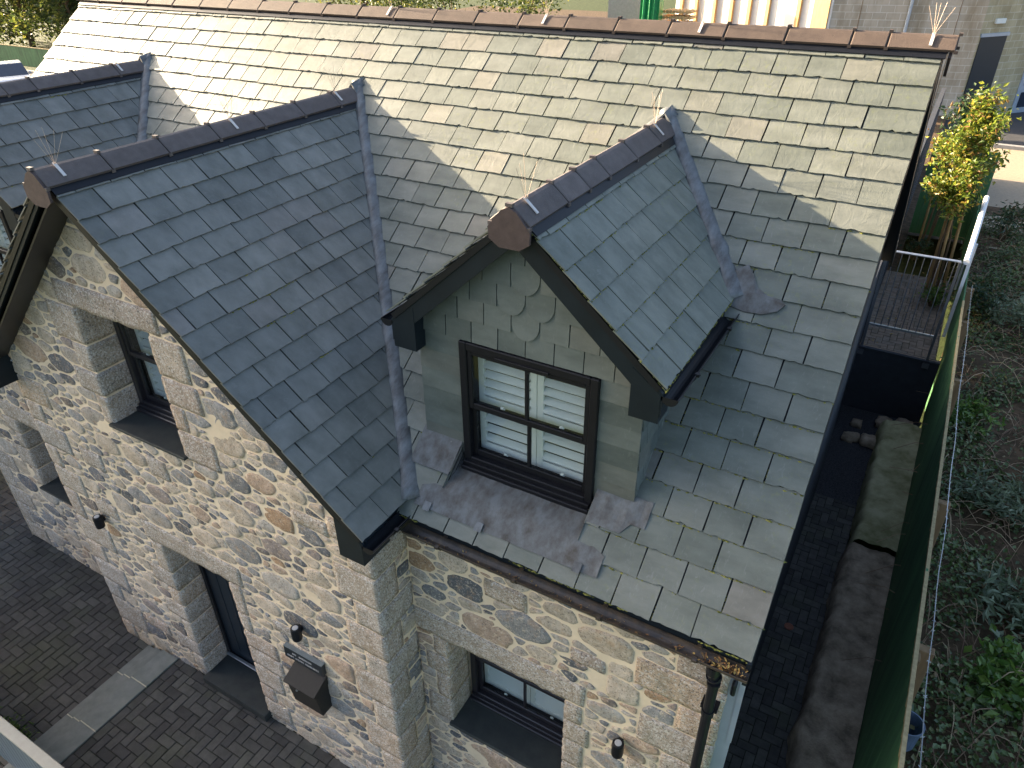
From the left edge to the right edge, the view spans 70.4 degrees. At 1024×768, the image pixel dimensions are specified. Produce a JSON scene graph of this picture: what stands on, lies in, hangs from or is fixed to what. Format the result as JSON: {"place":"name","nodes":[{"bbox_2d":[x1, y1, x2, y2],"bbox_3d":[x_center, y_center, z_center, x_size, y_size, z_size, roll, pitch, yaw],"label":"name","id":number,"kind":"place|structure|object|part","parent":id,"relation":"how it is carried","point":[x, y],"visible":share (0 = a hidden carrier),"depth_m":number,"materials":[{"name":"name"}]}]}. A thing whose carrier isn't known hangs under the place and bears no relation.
{"place":"outdoors","nodes":[
{"label":"outdoors","id":0,"kind":"place"},
{"bbox_2d":[0,60,31,81],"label":"parked car","id":1,"kind":"object","parent":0,"point":[10,70],"visible":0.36,"depth_m":39.49,"materials":[{"name":"silver metal"}]},
{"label":"windows","id":2,"kind":"part","parent":1,"relation":"part of","materials":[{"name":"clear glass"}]},
{"bbox_2d":[0,470,152,767],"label":"driveway","id":3,"kind":"structure","parent":0,"point":[69,642],"depth_m":9.18,"materials":[{"name":"grey brick"}]},
{"bbox_2d":[0,706,39,739],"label":"weed clump","id":4,"kind":"object","parent":3,"relation":"on","point":[16,725],"visible":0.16,"depth_m":7.96,"materials":[{"name":"green plant"}]},
{"bbox_2d":[0,716,63,767],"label":"wall","id":5,"kind":"structure","parent":3,"relation":"on","point":[18,749],"depth_m":6.80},
{"bbox_2d":[3,645,177,767],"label":"paving slabs","id":6,"kind":"structure","parent":3,"relation":"on","point":[69,734],"depth_m":8.16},
{"bbox_2d":[0,0,963,767],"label":"stone house","id":7,"kind":"structure","parent":3,"relation":"on","point":[308,350],"depth_m":5.47,"materials":[{"name":"grey stone"}]},
{"bbox_2d":[0,209,13,273],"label":"dormer window","id":8,"kind":"structure","parent":7,"relation":"in","point":[6,236],"depth_m":7.44,"materials":[{"name":"clear glass"}]},
{"bbox_2d":[35,129,66,175],"bbox_3d":[-2.989,-1.515,4.738,0.163,0.302,0.096,-14,35,-21],"label":"bird spike","id":9,"kind":"object","parent":7,"relation":"attached to","point":[60,170],"visible":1,"depth_m":4.78,"materials":[{"name":"silver metal"}]},
{"bbox_2d":[92,514,105,528],"bbox_3d":[-4.346,1.444,7.655,0.092,0.152,0.111,17,36,25],"label":"wall light","id":10,"kind":"object","parent":7,"relation":"attached to","point":[99,520],"visible":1,"depth_m":7.62,"materials":[{"name":"black plastic"}]},
{"bbox_2d":[106,41,122,70],"bbox_3d":[-4.395,-3.635,8.038,0.103,0.314,0.184,17,36,25],"label":"bird spike","id":11,"kind":"object","parent":7,"relation":"attached to","point":[120,68],"visible":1,"depth_m":8.09,"materials":[{"name":"grey metal"}]},
{"bbox_2d":[112,321,176,427],"bbox_3d":[-2.897,-0.232,6.321,0.930,1.155,0.525,17,36,25],"label":"window","id":12,"kind":"structure","parent":7,"relation":"in","point":[135,345],"depth_m":6.47,"materials":[{"name":"black glass"}]},
{"bbox_2d":[198,564,256,671],"bbox_3d":[-2.928,2.443,7.803,0.930,2.000,0.110,17,36,25],"label":"door","id":13,"kind":"structure","parent":7,"relation":"in","point":[218,589],"depth_m":8.06,"materials":[{"name":"black plastic"}]},
{"bbox_2d":[217,94,238,128],"bbox_3d":[-2.254,-2.203,5.804,0.098,0.308,0.150,17,36,25],"label":"bird spike","id":14,"kind":"object","parent":7,"relation":"attached to","point":[232,122],"visible":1,"depth_m":5.85,"materials":[{"name":"grey metal"}]},
{"bbox_2d":[290,624,302,642],"bbox_3d":[-1.915,2.214,6.473,0.092,0.152,0.111,17,36,25],"label":"wall light","id":15,"kind":"object","parent":7,"relation":"attached to","point":[296,630],"visible":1,"depth_m":6.43,"materials":[{"name":"black plastic"}]},
{"bbox_2d":[283,641,325,676],"bbox_3d":[-1.925,2.555,6.743,0.474,0.148,0.051,17,36,25],"label":"name plate","id":16,"kind":"object","parent":7,"relation":"attached to","point":[306,660],"visible":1,"depth_m":6.71,"materials":[{"name":"black stone"}]},
{"bbox_2d":[283,661,331,715],"bbox_3d":[-1.929,2.891,6.860,0.384,0.455,0.195,17,36,25],"label":"mailbox","id":17,"kind":"object","parent":7,"relation":"attached to","point":[309,688],"visible":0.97,"depth_m":6.79,"materials":[{"name":"metal"}]},
{"bbox_2d":[324,68,342,100],"bbox_3d":[-1.632,-2.791,6.724,0.171,0.302,0.107,-7,33,-11],"label":"bird spike","id":18,"kind":"object","parent":7,"relation":"attached to","point":[336,93],"visible":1,"depth_m":6.76,"materials":[{"name":"silver metal"}]},
{"bbox_2d":[470,652,564,747],"bbox_3d":[0.193,2.560,6.588,1.090,1.155,0.525,17,36,25],"label":"window","id":19,"kind":"structure","parent":7,"relation":"in","point":[519,700],"depth_m":6.71,"materials":[{"name":"black glass"}]},
{"bbox_2d":[516,153,540,213],"bbox_3d":[0.111,-1.086,3.939,0.090,0.316,0.183,42,52,47],"label":"bird spike","id":20,"kind":"object","parent":7,"relation":"attached to","point":[531,205],"visible":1,"depth_m":3.99,"materials":[{"name":"silver metal"}]},
{"bbox_2d":[458,339,600,514],"bbox_3d":[0.193,0.194,4.965,1.010,1.050,0.525,17,36,25],"label":"dormer window","id":21,"kind":"structure","parent":7,"relation":"in","point":[530,426],"depth_m":4.91,"materials":[{"name":"black glass"}]},
{"bbox_2d":[541,1,550,23],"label":"bird spike","id":22,"kind":"object","parent":7,"relation":"attached to","point":[544,19],"visible":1,"depth_m":6.47,"materials":[{"name":"white plastic"}]},
{"bbox_2d":[411,534,747,676],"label":"leaf litter","id":23,"kind":"object","parent":7,"relation":"in","point":[728,667],"visible":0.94,"depth_m":4.23,"materials":[{"name":"brown plant"}]},
{"bbox_2d":[611,737,623,758],"bbox_3d":[0.802,2.747,5.492,0.092,0.152,0.111,17,36,25],"label":"wall light","id":24,"kind":"object","parent":7,"relation":"attached to","point":[617,748],"visible":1,"depth_m":5.45,"materials":[{"name":"black plastic"}]},
{"bbox_2d":[651,90,663,134],"bbox_3d":[1.094,-2.011,5.383,0.104,0.311,0.151,17,36,25],"label":"bird spike","id":25,"kind":"object","parent":7,"relation":"attached to","point":[658,128],"visible":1,"depth_m":5.41,"materials":[{"name":"white plastic"}]},
{"bbox_2d":[697,2,712,32],"bbox_3d":[1.528,-2.986,5.813,0.100,0.307,0.194,-21,38,-29],"label":"bird spike","id":26,"kind":"object","parent":7,"relation":"attached to","point":[701,26],"visible":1,"depth_m":5.86,"materials":[{"name":"white plastic"}]},
{"bbox_2d":[709,678,745,767],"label":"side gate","id":27,"kind":"structure","parent":7,"relation":"attached to","point":[732,706],"depth_m":4.88,"materials":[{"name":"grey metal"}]},
{"bbox_2d":[929,2,955,45],"bbox_3d":[2.995,-2.533,5.112,0.107,0.267,0.138,-5,33,-6],"label":"bird spike","id":28,"kind":"object","parent":7,"relation":"attached to","point":[932,39],"visible":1,"depth_m":5.14,"materials":[{"name":"white plastic"}]},
{"bbox_2d":[61,658,349,767],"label":"forecourt","id":29,"kind":"structure","parent":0,"point":[179,713],"depth_m":7.80,"materials":[{"name":"grey brick"}]},
{"bbox_2d":[0,0,961,647],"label":"ground","id":30,"kind":"structure","parent":0,"point":[668,4],"depth_m":46.64,"materials":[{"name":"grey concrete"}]},
{"bbox_2d":[0,44,49,66],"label":"fence","id":31,"kind":"object","parent":30,"relation":"on","point":[30,56],"visible":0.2,"depth_m":47.45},
{"bbox_2d":[0,0,64,47],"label":"leafy tree","id":32,"kind":"object","parent":30,"relation":"on","point":[11,33],"visible":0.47,"depth_m":52.95,"materials":[{"name":"green plant"}]},
{"bbox_2d":[0,0,64,39],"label":"leafy tree","id":33,"kind":"object","parent":30,"relation":"on","point":[16,11],"visible":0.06,"depth_m":56.76,"materials":[{"name":"green plant"}]},
{"bbox_2d":[0,0,79,46],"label":"leafy tree","id":34,"kind":"object","parent":30,"relation":"on","point":[62,17],"visible":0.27,"depth_m":47.80,"materials":[{"name":"green plant"}]},
{"bbox_2d":[16,0,77,48],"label":"leafy tree","id":35,"kind":"object","parent":30,"relation":"on","point":[46,16],"visible":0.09,"depth_m":51.24,"materials":[{"name":"green plant"}]},
{"bbox_2d":[457,6,960,271],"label":"yard","id":36,"kind":"structure","parent":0,"point":[905,232],"depth_m":22.04,"materials":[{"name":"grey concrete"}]},
{"bbox_2d":[305,0,411,6],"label":"hedge tree","id":37,"kind":"object","parent":36,"relation":"on","point":[360,2],"visible":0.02,"depth_m":33.06,"materials":[{"name":"green plant"}]},
{"bbox_2d":[334,0,449,9],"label":"hedge tree","id":38,"kind":"object","parent":36,"relation":"on","point":[397,2],"visible":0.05,"depth_m":30.76,"materials":[{"name":"green plant"}]},
{"bbox_2d":[388,0,508,11],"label":"hedge tree","id":39,"kind":"object","parent":36,"relation":"on","point":[437,3],"visible":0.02,"depth_m":29.39,"materials":[{"name":"green plant"}]},
{"bbox_2d":[480,0,568,14],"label":"hedge tree","id":40,"kind":"object","parent":36,"relation":"on","point":[528,8],"visible":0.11,"depth_m":28.23,"materials":[{"name":"green plant"}]},
{"bbox_2d":[834,88,945,426],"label":"screen wall","id":41,"kind":"structure","parent":36,"relation":"on","point":[932,121],"depth_m":16.18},
{"bbox_2d":[899,236,933,260],"bbox_3d":[8.649,-2.907,15.505,0.533,0.531,0.610,-27,41,-35],"label":"planter shrub","id":42,"kind":"object","parent":36,"relation":"on","point":[915,246],"visible":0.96,"depth_m":15.44,"materials":[{"name":"green plant"}]},
{"bbox_2d":[909,145,1000,239],"bbox_3d":[9.922,-4.279,16.356,1.292,2.000,0.060,17,36,25],"label":"back fence","id":43,"kind":"object","parent":36,"relation":"on","point":[921,208],"visible":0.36,"depth_m":16.61,"materials":[{"name":"wood"}]},
{"bbox_2d":[918,83,1002,249],"bbox_3d":[9.126,-4.347,14.963,1.256,3.425,1.093,-13,34,-18],"label":"dark young tree","id":44,"kind":"object","parent":36,"relation":"on","point":[964,105],"visible":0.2,"depth_m":14.52,"materials":[{"name":"green plant"}]},
{"bbox_2d":[723,493,855,767],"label":"side path","id":45,"kind":"structure","parent":0,"point":[771,707],"depth_m":8.72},
{"bbox_2d":[784,623,793,629],"bbox_3d":[3.409,2.983,8.941,0.110,0.012,0.108,17,36,25],"label":"drain lid","id":46,"kind":"object","parent":45,"relation":"on","point":[788,626],"visible":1,"depth_m":8.94,"materials":[{"name":"metal"}]},
{"bbox_2d":[786,542,894,767],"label":"retaining wall","id":47,"kind":"structure","parent":45,"relation":"on","point":[825,731],"depth_m":8.08,"materials":[{"name":"concrete"}]},
{"bbox_2d":[815,405,921,505],"bbox_3d":[5.767,1.138,11.804,1.400,0.001,2.800,17,36,25],"label":"gravel strip","id":48,"kind":"object","parent":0,"point":[843,474],"visible":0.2,"depth_m":11.67,"materials":[{"name":"grey gravel"}]},
{"bbox_2d":[841,431,852,442],"bbox_3d":[5.603,0.890,12.131,0.199,0.160,0.211,17,36,25],"label":"boulder","id":49,"kind":"object","parent":48,"relation":"on","point":[845,436],"visible":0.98,"depth_m":12.07,"materials":[{"name":"stone"}]},
{"bbox_2d":[849,432,859,442],"bbox_3d":[5.697,0.883,12.112,0.195,0.157,0.194,17,36,25],"label":"boulder","id":50,"kind":"object","parent":48,"relation":"on","point":[855,436],"visible":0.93,"depth_m":12.05,"materials":[{"name":"stone"}]},
{"bbox_2d":[850,418,862,428],"bbox_3d":[5.899,0.682,12.460,0.194,0.150,0.162,17,36,25],"label":"boulder","id":51,"kind":"object","parent":48,"relation":"on","point":[855,422],"visible":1,"depth_m":12.41,"materials":[{"name":"stone"}]},
{"bbox_2d":[859,433,875,449],"bbox_3d":[5.888,0.939,11.981,0.288,0.207,0.274,17,36,25],"label":"boulder","id":52,"kind":"object","parent":48,"relation":"on","point":[867,440],"visible":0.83,"depth_m":11.91,"materials":[{"name":"stone"}]},
{"bbox_2d":[845,419,921,551],"bbox_3d":[5.523,1.554,10.769,0.631,0.522,3.140,17,36,25],"label":"concrete ledge","id":53,"kind":"object","parent":48,"relation":"on","point":[882,502],"visible":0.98,"depth_m":10.51,"materials":[{"name":"grey concrete"}]},
{"bbox_2d":[875,416,892,427],"bbox_3d":[6.361,0.666,12.414,0.293,0.193,0.273,17,36,25],"label":"boulder","id":54,"kind":"object","parent":48,"relation":"on","point":[879,420],"visible":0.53,"depth_m":12.38,"materials":[{"name":"stone"}]},
{"bbox_2d":[842,343,940,423],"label":"terrace wall","id":55,"kind":"structure","parent":48,"relation":"on","point":[887,382],"depth_m":12.40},
{"bbox_2d":[857,250,961,368],"bbox_3d":[6.381,-1.200,11.726,1.105,1.870,0.110,17,36,25],"label":"guard rail","id":56,"kind":"object","parent":55,"relation":"on","point":[924,365],"visible":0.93,"depth_m":11.64,"materials":[{"name":"metal"}]},
{"bbox_2d":[898,417,912,424],"bbox_3d":[6.668,0.708,12.363,0.279,0.202,0.260,17,36,25],"label":"boulder","id":57,"kind":"object","parent":48,"relation":"on","point":[905,420],"visible":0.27,"depth_m":12.34,"materials":[{"name":"stone"}]},
{"bbox_2d":[860,262,951,359],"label":"terrace","id":58,"kind":"structure","parent":0,"point":[908,343],"depth_m":13.24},
{"bbox_2d":[913,278,957,306],"bbox_3d":[7.880,-1.673,13.526,0.725,0.588,0.767,17,36,25],"label":"planter shrub","id":59,"kind":"object","parent":58,"relation":"on","point":[933,292],"visible":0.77,"depth_m":13.46,"materials":[{"name":"green plant"}]},
{"bbox_2d":[920,81,1020,293],"bbox_3d":[7.976,-3.440,13.126,1.425,3.884,1.401,17,36,25],"label":"young tree","id":60,"kind":"object","parent":58,"relation":"on","point":[950,192],"visible":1,"depth_m":12.70,"materials":[{"name":"green plant"}]},
{"bbox_2d":[904,206,1023,767],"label":"bank","id":61,"kind":"structure","parent":0,"point":[998,546],"depth_m":9.35,"materials":[{"name":"green plant"}]},
{"bbox_2d":[906,711,925,751],"bbox_3d":[3.624,3.214,6.714,0.280,0.300,0.280,17,36,25],"label":"bucket","id":62,"kind":"object","parent":61,"relation":"on","point":[916,720],"visible":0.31,"depth_m":6.67,"materials":[{"name":"blue plastic"}]},
{"bbox_2d":[853,195,980,767],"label":"green fence","id":63,"kind":"object","parent":61,"relation":"on","point":[899,671],"visible":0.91,"depth_m":7.38,"materials":[{"name":"green metal"}]},
{"bbox_2d":[918,285,972,767],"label":"barbed wire","id":64,"kind":"object","parent":63,"relation":"attached to","point":[933,630],"visible":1,"depth_m":6.51,"materials":[{"name":"metal"}]},
{"bbox_2d":[942,195,989,336],"bbox_3d":[7.908,-1.947,12.742,0.125,1.773,3.605,19,37,28],"label":"handrail","id":65,"kind":"object","parent":63,"relation":"attached to","point":[970,253],"visible":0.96,"depth_m":12.19,"materials":[{"name":"white metal"}]},
{"bbox_2d":[845,218,1023,767],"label":"dry stems","id":66,"kind":"object","parent":61,"relation":"on","point":[972,652],"visible":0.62,"depth_m":9.21,"materials":[{"name":"plant"}]},
{"bbox_2d":[904,211,1023,767],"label":"ivy ground cover","id":67,"kind":"object","parent":61,"relation":"on","point":[953,693],"visible":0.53,"depth_m":8.79,"materials":[{"name":"green plant"}]},
{"bbox_2d":[949,393,1006,436],"bbox_3d":[7.003,0.466,11.122,1.007,0.481,1.038,17,36,25],"label":"fern clump","id":68,"kind":"object","parent":61,"relation":"on","point":[970,413],"visible":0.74,"depth_m":11.03,"materials":[{"name":"green plant"}]},
{"bbox_2d":[951,274,1010,319],"bbox_3d":[9.060,-1.716,14.050,1.228,0.836,0.898,-24,39,-32],"label":"dark shrub","id":69,"kind":"object","parent":61,"relation":"on","point":[980,289],"visible":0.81,"depth_m":13.84,"materials":[{"name":"green plant"}]},
{"bbox_2d":[940,461,1023,527],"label":"buddleia shrub","id":70,"kind":"object","parent":61,"relation":"on","point":[1005,508],"visible":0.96,"depth_m":9.59,"materials":[{"name":"green plant"}]},
{"bbox_2d":[957,560,1023,644],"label":"laurel shrub","id":71,"kind":"object","parent":61,"relation":"on","point":[1013,604],"visible":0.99,"depth_m":8.22,"materials":[{"name":"green plant"}]},
{"bbox_2d":[960,623,1023,719],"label":"bramble bush","id":72,"kind":"object","parent":61,"relation":"on","point":[1006,657],"visible":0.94,"depth_m":7.28,"materials":[{"name":"green plant"}]},
{"bbox_2d":[973,283,1023,329],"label":"grey shrub","id":73,"kind":"object","parent":61,"relation":"on","point":[1018,308],"visible":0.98,"depth_m":13.35,"materials":[{"name":"green plant"}]},
{"bbox_2d":[986,200,1023,242],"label":"roadside shrub","id":74,"kind":"object","parent":61,"relation":"on","point":[1017,212],"visible":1,"depth_m":16.42,"materials":[{"name":"green plant"}]},
{"bbox_2d":[942,112,1023,145],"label":"road","id":75,"kind":"structure","parent":0,"point":[1015,135],"depth_m":25.59,"materials":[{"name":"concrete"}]},
{"bbox_2d":[608,0,640,18],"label":"grey wall","id":76,"kind":"structure","parent":75,"relation":"on","point":[627,9],"depth_m":30.34,"materials":[{"name":"stone"}]},
{"bbox_2d":[675,0,833,28],"bbox_3d":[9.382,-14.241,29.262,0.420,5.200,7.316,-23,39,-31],"label":"timber shed","id":77,"kind":"structure","parent":75,"relation":"on","point":[808,13],"depth_m":28.23,"materials":[{"name":"white wood"}]},
{"bbox_2d":[829,0,1023,119],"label":"block building","id":78,"kind":"structure","parent":75,"relation":"on","point":[991,45],"depth_m":25.97,"materials":[{"name":"beige brick"}]},
{"bbox_3d":[6.475,-12.648,29.324,1.800,2.500,0.900,17,36,25],"label":"log store","id":79,"kind":"object","parent":75,"relation":"on","visible":0},
{"bbox_2d":[639,0,663,19],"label":"tarpaulin","id":80,"kind":"object","parent":79,"relation":"hanging from","point":[651,9],"visible":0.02,"depth_m":27.88,"materials":[{"name":"green plastic"}]},
{"bbox_2d":[662,8,696,21],"bbox_3d":[6.519,-14.106,28.357,1.175,0.946,0.700,17,36,25],"label":"log stack","id":81,"kind":"object","parent":79,"relation":"on","point":[681,16],"visible":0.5,"depth_m":28.03,"materials":[{"name":"brown wood"}]},
{"bbox_2d":[961,197,1023,249],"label":"ground","id":82,"kind":"structure","parent":0,"point":[983,222],"depth_m":17.68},
{"bbox_2d":[942,138,1023,150],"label":"kerb","id":83,"kind":"structure","parent":82,"relation":"on","point":[1010,146],"depth_m":23.51,"materials":[{"name":"concrete"}]},
{"bbox_2d":[981,148,1023,222],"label":"gravel path","id":84,"kind":"structure","parent":0,"point":[1008,185],"depth_m":20.52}
]}

